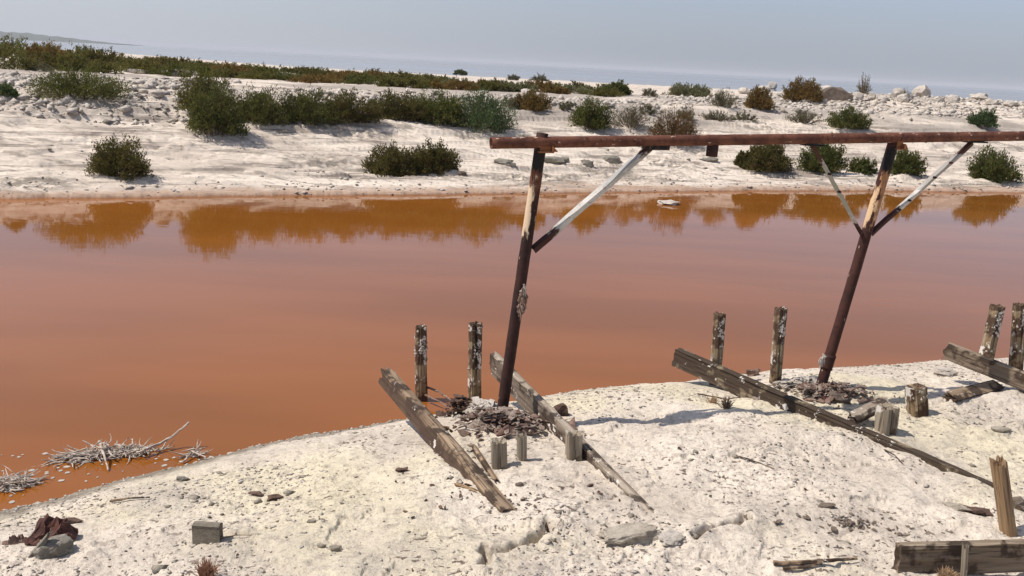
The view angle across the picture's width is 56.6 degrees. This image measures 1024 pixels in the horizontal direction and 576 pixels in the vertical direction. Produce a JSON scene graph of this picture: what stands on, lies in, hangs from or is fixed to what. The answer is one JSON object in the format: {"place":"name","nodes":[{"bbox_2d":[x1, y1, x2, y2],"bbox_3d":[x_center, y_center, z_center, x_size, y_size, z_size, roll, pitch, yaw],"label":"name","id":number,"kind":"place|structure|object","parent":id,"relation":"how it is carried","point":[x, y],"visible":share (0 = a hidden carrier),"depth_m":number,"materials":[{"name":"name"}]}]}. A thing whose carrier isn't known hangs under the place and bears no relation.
{"place":"outdoors","nodes":[
{"label":"outdoors","id":0,"kind":"place"},
{"bbox_2d":[0,31,140,45],"bbox_3d":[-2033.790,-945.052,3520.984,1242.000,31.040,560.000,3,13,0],"label":"hills","id":1,"kind":"structure","parent":0,"point":[29,36],"depth_m":3416.59,"materials":[{"name":"grey"}]},
{"bbox_2d":[0,191,1023,510],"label":"channel water","id":2,"kind":"structure","parent":0,"point":[222,325],"depth_m":11.91,"materials":[{"name":"liquid"}]},
{"bbox_2d":[0,464,48,493],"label":"driftwood heap","id":3,"kind":"object","parent":2,"relation":"on","point":[26,480],"visible":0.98,"depth_m":6.25,"materials":[{"name":"grey wood"}]},
{"bbox_2d":[1,452,200,503],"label":"floating bits","id":4,"kind":"object","parent":2,"relation":"on","point":[45,473],"visible":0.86,"depth_m":6.52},
{"bbox_2d":[32,435,175,467],"bbox_3d":[-2.897,1.168,6.770,0.948,0.193,0.381,-3,15,-24],"label":"driftwood heap","id":5,"kind":"object","parent":2,"relation":"in","point":[90,453],"visible":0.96,"depth_m":6.75,"materials":[{"name":"grey wood"}]},
{"bbox_2d":[414,324,427,401],"bbox_3d":[-0.784,0.765,8.180,0.123,0.920,0.120,-3,14,-16],"label":"post","id":6,"kind":"object","parent":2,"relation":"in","point":[420,356],"visible":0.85,"depth_m":8.11,"materials":[{"name":"brown wood"}]},
{"bbox_2d":[0,47,1023,575],"bbox_3d":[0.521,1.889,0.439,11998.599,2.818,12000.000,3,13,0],"label":"ground","id":7,"kind":"structure","parent":0,"point":[892,493],"depth_m":6.31,"materials":[{"name":"sand"}]},
{"bbox_2d":[0,81,19,97],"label":"shrub","id":8,"kind":"object","parent":7,"relation":"on","point":[6,88],"visible":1,"depth_m":22.90,"materials":[{"name":"green plant"}]},
{"bbox_2d":[0,33,27,60],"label":"shrub","id":9,"kind":"object","parent":7,"relation":"on","point":[7,51],"visible":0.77,"depth_m":46.02,"materials":[{"name":"green plant"}]},
{"bbox_2d":[0,49,43,70],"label":"shrub","id":10,"kind":"object","parent":7,"relation":"on","point":[23,61],"visible":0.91,"depth_m":34.52,"materials":[{"name":"green plant"}]},
{"bbox_2d":[23,42,56,58],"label":"shrub","id":11,"kind":"object","parent":7,"relation":"on","point":[30,49],"visible":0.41,"depth_m":46.44,"materials":[{"name":"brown plant"}]},
{"bbox_2d":[23,50,61,68],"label":"shrub","id":12,"kind":"object","parent":7,"relation":"on","point":[46,60],"visible":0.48,"depth_m":37.22,"materials":[{"name":"green plant"}]},
{"bbox_2d":[24,513,77,545],"bbox_3d":[-2.448,1.274,5.050,0.256,0.120,0.219,3,13,0],"label":"rusty metal","id":13,"kind":"object","parent":7,"relation":"on","point":[47,523],"visible":0.8,"depth_m":5.05,"materials":[{"name":"metal"}]},
{"bbox_2d":[32,534,73,558],"bbox_3d":[-2.368,1.341,4.904,0.194,0.106,0.136,-4,15,-28],"label":"grey stone","id":14,"kind":"object","parent":7,"relation":"on","point":[61,545],"visible":0.94,"depth_m":4.87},
{"bbox_2d":[42,52,83,70],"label":"shrub","id":15,"kind":"object","parent":7,"relation":"on","point":[61,59],"visible":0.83,"depth_m":37.07,"materials":[{"name":"green plant"}]},
{"bbox_2d":[21,61,137,100],"bbox_3d":[-10.588,-5.115,23.486,2.899,0.962,1.875,3,13,0],"label":"shrub","id":16,"kind":"object","parent":7,"relation":"on","point":[62,87],"visible":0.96,"depth_m":23.17,"materials":[{"name":"green plant"}]},
{"bbox_2d":[68,40,106,63],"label":"shrub","id":17,"kind":"object","parent":7,"relation":"on","point":[89,52],"visible":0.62,"depth_m":50.02,"materials":[{"name":"green plant"}]},
{"bbox_2d":[79,59,124,73],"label":"shrub","id":18,"kind":"object","parent":7,"relation":"on","point":[104,67],"visible":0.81,"depth_m":35.75,"materials":[{"name":"green plant"}]},
{"bbox_2d":[85,46,125,63],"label":"shrub","id":19,"kind":"object","parent":7,"relation":"on","point":[110,57],"visible":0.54,"depth_m":49.89,"materials":[{"name":"green plant"}]},
{"bbox_2d":[79,132,154,180],"bbox_3d":[-7.973,-2.682,19.265,1.551,0.985,1.153,3,13,0],"label":"shrub","id":20,"kind":"object","parent":7,"relation":"on","point":[112,160],"visible":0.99,"depth_m":19.06,"materials":[{"name":"green plant"}]},
{"bbox_2d":[109,57,164,72],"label":"shrub","id":21,"kind":"object","parent":7,"relation":"on","point":[131,64],"visible":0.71,"depth_m":38.66,"materials":[{"name":"green plant"}]},
{"bbox_2d":[145,61,197,76],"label":"shrub","id":22,"kind":"object","parent":7,"relation":"on","point":[171,67],"visible":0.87,"depth_m":38.17,"materials":[{"name":"green plant"}]},
{"bbox_2d":[172,62,236,111],"bbox_3d":[-7.684,-4.967,23.665,1.372,1.299,1.331,15,18,41],"label":"shrub","id":23,"kind":"object","parent":7,"relation":"on","point":[183,95],"visible":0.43,"depth_m":23.52,"materials":[{"name":"green plant"}]},
{"bbox_2d":[192,521,222,543],"bbox_3d":[-1.606,1.337,5.026,0.156,0.204,0.063,2,13,8],"label":"concrete block","id":24,"kind":"object","parent":7,"relation":"on","point":[204,532],"depth_m":4.99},
{"bbox_2d":[192,555,223,575],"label":"dry plant","id":25,"kind":"object","parent":7,"relation":"on","point":[204,569],"visible":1,"depth_m":4.61,"materials":[{"name":"brown plant"}]},
{"bbox_2d":[182,80,250,136],"bbox_3d":[-7.072,-4.291,22.662,1.709,1.356,1.562,3,13,0],"label":"shrub","id":26,"kind":"object","parent":7,"relation":"on","point":[211,113],"visible":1,"depth_m":22.48,"materials":[{"name":"green plant"}]},
{"bbox_2d":[205,60,254,73],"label":"shrub","id":27,"kind":"object","parent":7,"relation":"on","point":[235,68],"visible":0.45,"depth_m":43.41,"materials":[{"name":"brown plant"}]},
{"bbox_2d":[234,67,281,79],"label":"shrub","id":28,"kind":"object","parent":7,"relation":"on","point":[264,73],"visible":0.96,"depth_m":39.10,"materials":[{"name":"green plant"}]},
{"bbox_2d":[233,80,298,126],"bbox_3d":[-6.312,-4.629,23.841,1.956,1.147,1.497,3,13,0],"label":"shrub","id":29,"kind":"object","parent":7,"relation":"on","point":[257,110],"visible":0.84,"depth_m":23.60,"materials":[{"name":"green plant"}]},
{"bbox_2d":[2,396,541,511],"bbox_3d":[0.761,0.964,7.992,11.281,0.275,1.005,-4,15,-26],"label":"salt rim","id":30,"kind":"object","parent":7,"relation":"on","point":[17,507],"visible":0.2,"depth_m":6.78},
{"bbox_2d":[268,70,319,81],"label":"shrub","id":31,"kind":"object","parent":7,"relation":"on","point":[284,76],"visible":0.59,"depth_m":39.07,"materials":[{"name":"green plant"}]},
{"bbox_2d":[268,82,348,124],"bbox_3d":[-5.316,-4.707,24.297,2.314,1.100,1.098,3,13,0],"label":"shrub","id":32,"kind":"object","parent":7,"relation":"on","point":[307,108],"visible":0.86,"depth_m":24.14,"materials":[{"name":"green plant"}]},
{"bbox_2d":[286,72,345,83],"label":"shrub","id":33,"kind":"object","parent":7,"relation":"on","point":[308,78],"visible":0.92,"depth_m":37.43,"materials":[{"name":"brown plant"}]},
{"bbox_2d":[318,86,385,123],"bbox_3d":[-4.240,-4.765,24.727,1.926,1.005,1.262,3,13,0],"label":"shrub","id":34,"kind":"object","parent":7,"relation":"on","point":[357,114],"visible":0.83,"depth_m":24.63,"materials":[{"name":"green plant"}]},
{"bbox_2d":[339,71,378,83],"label":"shrub","id":35,"kind":"object","parent":7,"relation":"on","point":[364,79],"visible":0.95,"depth_m":40.08,"materials":[{"name":"green plant"}]},
{"bbox_2d":[374,77,406,87],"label":"shrub","id":36,"kind":"object","parent":7,"relation":"on","point":[385,82],"visible":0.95,"depth_m":36.96,"materials":[{"name":"green plant"}]},
{"bbox_2d":[360,139,421,176],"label":"shrub","id":37,"kind":"object","parent":7,"relation":"on","point":[393,160],"visible":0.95,"depth_m":22.05,"materials":[{"name":"green plant"}]},
{"bbox_2d":[367,88,429,120],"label":"shrub","id":38,"kind":"object","parent":7,"relation":"on","point":[391,110],"visible":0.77,"depth_m":25.38,"materials":[{"name":"green plant"}]},
{"bbox_2d":[390,75,431,88],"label":"shrub","id":39,"kind":"object","parent":7,"relation":"on","point":[411,82],"visible":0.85,"depth_m":37.09,"materials":[{"name":"green plant"}]},
{"bbox_2d":[406,137,462,176],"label":"shrub","id":40,"kind":"object","parent":7,"relation":"on","point":[439,161],"visible":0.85,"depth_m":22.52,"materials":[{"name":"green plant"}]},
{"bbox_2d":[408,83,467,125],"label":"shrub","id":41,"kind":"object","parent":7,"relation":"on","point":[439,112],"visible":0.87,"depth_m":25.66,"materials":[{"name":"green plant"}]},
{"bbox_2d":[378,367,516,512],"bbox_3d":[-0.507,0.975,6.308,0.109,0.144,2.322,12,11,-28],"label":"timber","id":42,"kind":"object","parent":7,"relation":"on","point":[441,441],"visible":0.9,"depth_m":6.19,"materials":[{"name":"brown wood"}]},
{"bbox_2d":[435,394,471,417],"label":"dark flakes","id":43,"kind":"object","parent":7,"relation":"on","point":[458,405],"visible":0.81,"depth_m":7.18,"materials":[{"name":"brown"}]},
{"bbox_2d":[442,75,479,90],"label":"shrub","id":44,"kind":"object","parent":7,"relation":"on","point":[461,85],"visible":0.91,"depth_m":38.30,"materials":[{"name":"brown plant"}]},
{"bbox_2d":[467,321,483,402],"bbox_3d":[-0.318,0.766,8.139,0.140,0.985,0.138,-3,14,-16],"label":"post","id":45,"kind":"object","parent":7,"relation":"on","point":[474,355],"visible":0.81,"depth_m":8.07,"materials":[{"name":"brown wood"}]},
{"bbox_2d":[444,84,522,133],"bbox_3d":[-0.709,-4.968,26.228,1.965,1.390,2.194,12,16,35],"label":"shrub","id":46,"kind":"object","parent":7,"relation":"on","point":[481,115],"visible":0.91,"depth_m":25.91,"materials":[{"name":"green plant"}]},
{"bbox_2d":[471,444,498,482],"bbox_3d":[-0.170,1.097,5.930,0.043,0.041,0.632,-1,12,-16],"label":"wood splinter","id":47,"kind":"object","parent":7,"relation":"on","point":[482,460],"visible":1,"depth_m":5.92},
{"bbox_2d":[450,396,521,420],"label":"salt chunks","id":48,"kind":"object","parent":7,"relation":"on","point":[477,401],"visible":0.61,"depth_m":6.90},
{"bbox_2d":[472,79,511,91],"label":"shrub","id":49,"kind":"object","parent":7,"relation":"on","point":[490,84],"visible":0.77,"depth_m":39.65,"materials":[{"name":"green plant"}]},
{"bbox_2d":[491,437,506,469],"bbox_3d":[-0.078,1.155,5.965,0.098,0.434,0.102,-3,13,-8],"label":"stump","id":50,"kind":"object","parent":7,"relation":"on","point":[498,453],"visible":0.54,"depth_m":5.90,"materials":[{"name":"brown wood"}]},
{"bbox_2d":[426,407,585,442],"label":"rust flakes","id":51,"kind":"object","parent":7,"relation":"on","point":[504,420],"visible":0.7,"depth_m":6.55,"materials":[{"name":"metal"}]},
{"bbox_2d":[0,363,1016,575],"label":"salt clods","id":52,"kind":"object","parent":7,"relation":"on","point":[156,568],"visible":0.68,"depth_m":5.66,"materials":[{"name":"stone"}]},
{"bbox_2d":[0,357,1021,575],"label":"dark grit","id":53,"kind":"object","parent":7,"relation":"on","point":[550,541],"visible":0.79,"depth_m":5.62,"materials":[{"name":"gravel"}]},
{"bbox_2d":[0,359,1023,575],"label":"salt crumbs","id":54,"kind":"object","parent":7,"relation":"on","point":[562,535],"visible":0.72,"depth_m":5.63,"materials":[{"name":"stone"}]},
{"bbox_2d":[0,71,1023,126],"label":"rubble","id":55,"kind":"object","parent":7,"relation":"on","point":[74,107],"visible":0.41,"depth_m":30.61,"materials":[{"name":"stone"}]},
{"bbox_2d":[458,406,567,445],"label":"pale flakes","id":56,"kind":"object","parent":7,"relation":"on","point":[512,415],"visible":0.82,"depth_m":6.52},
{"bbox_2d":[6,166,1023,197],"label":"shore lumps","id":57,"kind":"object","parent":7,"relation":"on","point":[331,186],"visible":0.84,"depth_m":21.15,"materials":[{"name":"stone"}]},
{"bbox_2d":[493,425,538,435],"bbox_3d":[0.028,0.956,6.483,0.310,0.070,0.126,0,14,-11],"label":"rust scrap","id":58,"kind":"object","parent":7,"relation":"on","point":[500,431],"visible":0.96,"depth_m":6.45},
{"bbox_2d":[8,74,1023,194],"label":"bank clods","id":59,"kind":"object","parent":7,"relation":"on","point":[596,183],"visible":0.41,"depth_m":25.98,"materials":[{"name":"soil"}]},
{"bbox_2d":[517,433,526,460],"bbox_3d":[0.064,1.125,6.061,0.065,0.434,0.064,-4,14,-16],"label":"stump","id":60,"kind":"object","parent":7,"relation":"on","point":[522,447],"visible":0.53,"depth_m":6.01,"materials":[{"name":"brown wood"}]},
{"bbox_2d":[512,87,553,111],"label":"shrub","id":61,"kind":"object","parent":7,"relation":"on","point":[529,100],"visible":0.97,"depth_m":28.39,"materials":[{"name":"brown plant"}]},
{"bbox_2d":[536,82,570,93],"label":"shrub","id":62,"kind":"object","parent":7,"relation":"on","point":[559,89],"visible":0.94,"depth_m":39.96,"materials":[{"name":"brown plant"}]},
{"bbox_2d":[489,351,653,513],"bbox_3d":[0.324,0.972,6.469,0.072,0.202,2.502,-7,21,-22],"label":"timber","id":63,"kind":"object","parent":7,"relation":"on","point":[524,394],"visible":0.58,"depth_m":6.53,"materials":[{"name":"brown wood"}]},
{"bbox_2d":[565,430,582,460],"bbox_3d":[0.396,1.119,6.098,0.103,0.427,0.102,-1,13,-5],"label":"stump","id":64,"kind":"object","parent":7,"relation":"on","point":[573,444],"visible":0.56,"depth_m":6.03,"materials":[{"name":"brown wood"}]},
{"bbox_2d":[566,92,615,129],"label":"shrub","id":65,"kind":"object","parent":7,"relation":"on","point":[591,116],"visible":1,"depth_m":27.85,"materials":[{"name":"green plant"}]},
{"bbox_2d":[580,85,627,96],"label":"shrub","id":66,"kind":"object","parent":7,"relation":"on","point":[602,91],"visible":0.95,"depth_m":40.25,"materials":[{"name":"green plant"}]},
{"bbox_2d":[604,79,633,94],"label":"shrub","id":67,"kind":"object","parent":7,"relation":"on","point":[620,86],"visible":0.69,"depth_m":41.19,"materials":[{"name":"green plant"}]},
{"bbox_2d":[595,522,661,545],"bbox_3d":[0.619,1.305,5.029,0.345,0.080,0.160,-7,15,-12],"label":"flat stone","id":68,"kind":"object","parent":7,"relation":"on","point":[625,534],"visible":1,"depth_m":4.99,"materials":[{"name":"stone"}]},
{"bbox_2d":[611,104,653,128],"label":"shrub","id":69,"kind":"object","parent":7,"relation":"on","point":[633,119],"visible":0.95,"depth_m":28.51,"materials":[{"name":"grey plant"}]},
{"bbox_2d":[394,447,916,571],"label":"rust flakes","id":70,"kind":"object","parent":7,"relation":"on","point":[509,499],"visible":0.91,"depth_m":5.48,"materials":[{"name":"brown metal"}]},
{"bbox_2d":[657,530,685,545],"bbox_3d":[0.835,1.312,4.995,0.156,0.044,0.135,-1,14,-17],"label":"crust lump","id":71,"kind":"object","parent":7,"relation":"on","point":[671,538],"visible":1,"depth_m":4.96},
{"bbox_2d":[647,102,703,146],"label":"shrub","id":72,"kind":"object","parent":7,"relation":"on","point":[681,128],"visible":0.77,"depth_m":27.95,"materials":[{"name":"brown plant"}]},
{"bbox_2d":[660,81,713,96],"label":"shrub","id":73,"kind":"object","parent":7,"relation":"on","point":[680,89],"visible":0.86,"depth_m":49.06,"materials":[{"name":"green plant"}]},
{"bbox_2d":[698,109,735,121],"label":"shrub","id":74,"kind":"object","parent":7,"relation":"on","point":[711,116],"visible":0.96,"depth_m":30.72,"materials":[{"name":"grey plant"}]},
{"bbox_2d":[709,311,725,385],"bbox_3d":[1.702,0.627,7.902,0.107,0.878,0.106,-3,14,-16],"label":"post","id":75,"kind":"object","parent":7,"relation":"on","point":[718,334],"visible":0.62,"depth_m":7.82,"materials":[{"name":"brown wood"}]},
{"bbox_2d":[706,86,739,107],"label":"shrub","id":76,"kind":"object","parent":7,"relation":"on","point":[719,99],"visible":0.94,"depth_m":32.58,"materials":[{"name":"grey plant"}]},
{"bbox_2d":[489,131,1023,407],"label":"pipe frame","id":77,"kind":"object","parent":7,"relation":"on","point":[542,144],"visible":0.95,"depth_m":6.72,"materials":[{"name":"brown paint"}]},
{"bbox_2d":[743,84,775,109],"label":"shrub","id":78,"kind":"object","parent":7,"relation":"on","point":[760,99],"visible":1,"depth_m":33.01,"materials":[{"name":"brown plant"}]},
{"bbox_2d":[735,145,795,171],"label":"shrub","id":79,"kind":"object","parent":7,"relation":"on","point":[770,158],"visible":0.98,"depth_m":26.53,"materials":[{"name":"green plant"}]},
{"bbox_2d":[769,306,786,383],"bbox_3d":[2.167,0.583,7.751,0.112,0.889,0.109,-3,14,-16],"label":"post","id":80,"kind":"object","parent":7,"relation":"on","point":[779,334],"visible":0.77,"depth_m":7.69,"materials":[{"name":"brown wood"}]},
{"bbox_2d":[780,75,825,102],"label":"shrub","id":81,"kind":"object","parent":7,"relation":"on","point":[810,90],"visible":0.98,"depth_m":39.88,"materials":[{"name":"brown plant"}]},
{"bbox_2d":[768,375,839,388],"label":"salt chunks","id":82,"kind":"object","parent":7,"relation":"on","point":[794,382],"visible":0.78,"depth_m":7.62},
{"bbox_2d":[782,109,826,123],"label":"shrub","id":83,"kind":"object","parent":7,"relation":"on","point":[802,117],"visible":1,"depth_m":31.66,"materials":[{"name":"grey plant"}]},
{"bbox_2d":[773,557,857,569],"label":"branch","id":84,"kind":"object","parent":7,"relation":"on","point":[813,562],"visible":1,"depth_m":4.83,"materials":[{"name":"brown wood"}]},
{"bbox_2d":[793,144,851,173],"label":"shrub","id":85,"kind":"object","parent":7,"relation":"on","point":[832,159],"visible":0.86,"depth_m":26.93,"materials":[{"name":"green plant"}]},
{"bbox_2d":[752,381,899,403],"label":"pale flakes","id":86,"kind":"object","parent":7,"relation":"on","point":[807,389],"visible":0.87,"depth_m":7.43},
{"bbox_2d":[787,382,872,405],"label":"rust flakes","id":87,"kind":"object","parent":7,"relation":"on","point":[830,398],"visible":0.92,"depth_m":7.41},
{"bbox_2d":[671,348,993,487],"bbox_3d":[2.216,0.952,7.020,0.089,0.180,2.851,-3,17,-36],"label":"timber","id":88,"kind":"object","parent":7,"relation":"on","point":[726,378],"visible":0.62,"depth_m":7.23,"materials":[{"name":"brown wood"}]},
{"bbox_2d":[820,390,851,404],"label":"rust slab","id":89,"kind":"structure","parent":7,"relation":"on","point":[838,397],"depth_m":7.38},
{"bbox_2d":[820,86,853,101],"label":"boulder","id":90,"kind":"object","parent":7,"relation":"on","point":[835,93],"visible":0.5,"depth_m":41.15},
{"bbox_2d":[825,103,873,129],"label":"shrub","id":91,"kind":"object","parent":7,"relation":"on","point":[851,119],"visible":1,"depth_m":31.64,"materials":[{"name":"green plant"}]},
{"bbox_2d":[845,153,877,174],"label":"shrub","id":92,"kind":"object","parent":7,"relation":"on","point":[864,166],"visible":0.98,"depth_m":27.46,"materials":[{"name":"green plant"}]},
{"bbox_2d":[776,507,954,539],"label":"bark chips","id":93,"kind":"object","parent":7,"relation":"on","point":[848,522],"visible":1,"depth_m":5.30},
{"bbox_2d":[846,396,891,423],"bbox_3d":[2.611,0.898,6.958,0.462,0.077,0.088,-16,42,-34],"label":"plank","id":94,"kind":"object","parent":7,"relation":"on","point":[862,413],"visible":0.73,"depth_m":6.90,"materials":[{"name":"grey wood"}]},
{"bbox_2d":[874,402,899,435],"bbox_3d":[2.671,1.053,6.819,0.143,0.460,0.142,-3,14,-22],"label":"stump","id":95,"kind":"object","parent":7,"relation":"on","point":[886,421],"visible":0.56,"depth_m":6.75,"materials":[{"name":"grey wood"}]},
{"bbox_2d":[890,147,929,177],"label":"shrub","id":96,"kind":"object","parent":7,"relation":"on","point":[908,162],"visible":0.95,"depth_m":27.46,"materials":[{"name":"green plant"}]},
{"bbox_2d":[905,383,928,417],"bbox_3d":[3.088,0.966,7.224,0.147,0.484,0.147,-13,14,-17],"label":"stump","id":97,"kind":"object","parent":7,"relation":"on","point":[916,400],"visible":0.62,"depth_m":7.16,"materials":[{"name":"brown wood"}]},
{"bbox_2d":[934,367,958,376],"bbox_3d":[3.811,0.742,8.348,0.205,0.076,0.188,3,13,0],"label":"salt rock","id":98,"kind":"object","parent":7,"relation":"on","point":[944,371],"visible":0.98,"depth_m":8.31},
{"bbox_2d":[891,539,1023,573],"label":"plank","id":99,"kind":"object","parent":7,"relation":"on","point":[988,556],"visible":0.95,"depth_m":4.82,"materials":[{"name":"brown wood"}]},
{"bbox_2d":[960,542,968,575],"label":"stake","id":100,"kind":"object","parent":7,"relation":"on","point":[964,559],"visible":1,"depth_m":4.75,"materials":[{"name":"grey wood"}]},
{"bbox_2d":[942,380,1004,402],"bbox_3d":[3.695,0.833,7.596,0.761,0.068,0.118,-5,35,-36],"label":"plank","id":101,"kind":"object","parent":7,"relation":"on","point":[964,393],"visible":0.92,"depth_m":7.54,"materials":[{"name":"brown wood"}]},
{"bbox_2d":[958,504,993,515],"bbox_3d":[2.701,1.299,5.534,0.196,0.045,0.085,10,15,28],"label":"bark piece","id":102,"kind":"object","parent":7,"relation":"on","point":[981,511],"visible":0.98,"depth_m":5.51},
{"bbox_2d":[942,342,1023,390],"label":"timber","id":103,"kind":"object","parent":7,"relation":"on","point":[1007,374],"visible":1,"depth_m":7.83,"materials":[{"name":"brown wood"}]},
{"bbox_2d":[966,107,1000,127],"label":"shrub","id":104,"kind":"object","parent":7,"relation":"on","point":[984,118],"visible":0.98,"depth_m":34.63,"materials":[{"name":"green plant"}]},
{"bbox_2d":[979,304,1005,358],"bbox_3d":[4.249,0.567,8.487,0.124,0.868,0.138,2,14,-17],"label":"post","id":105,"kind":"object","parent":7,"relation":"on","point":[993,324],"visible":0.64,"depth_m":8.41,"materials":[{"name":"brown wood"}]},
{"bbox_2d":[965,144,1023,183],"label":"shrub","id":106,"kind":"object","parent":7,"relation":"on","point":[995,166],"visible":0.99,"depth_m":27.98,"materials":[{"name":"green plant"}]},
{"bbox_2d":[989,455,1017,536],"bbox_3d":[2.777,1.276,5.337,0.079,0.726,0.076,-20,14,-24],"label":"stake","id":107,"kind":"object","parent":7,"relation":"on","point":[1003,495],"visible":0.73,"depth_m":5.29,"materials":[{"name":"brown wood"}]},
{"bbox_2d":[1008,302,1023,370],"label":"post","id":108,"kind":"object","parent":7,"relation":"on","point":[1016,355],"visible":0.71,"depth_m":8.45,"materials":[{"name":"brown wood"}]},
{"bbox_2d":[0,39,1023,100],"bbox_3d":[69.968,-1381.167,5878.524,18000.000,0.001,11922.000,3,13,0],"label":"lake","id":109,"kind":"structure","parent":0,"point":[599,75],"depth_m":505.21,"materials":[{"name":"liquid"}]},
{"bbox_2d":[0,0,1023,89],"label":"sky","id":110,"kind":"structure","parent":0,"point":[959,43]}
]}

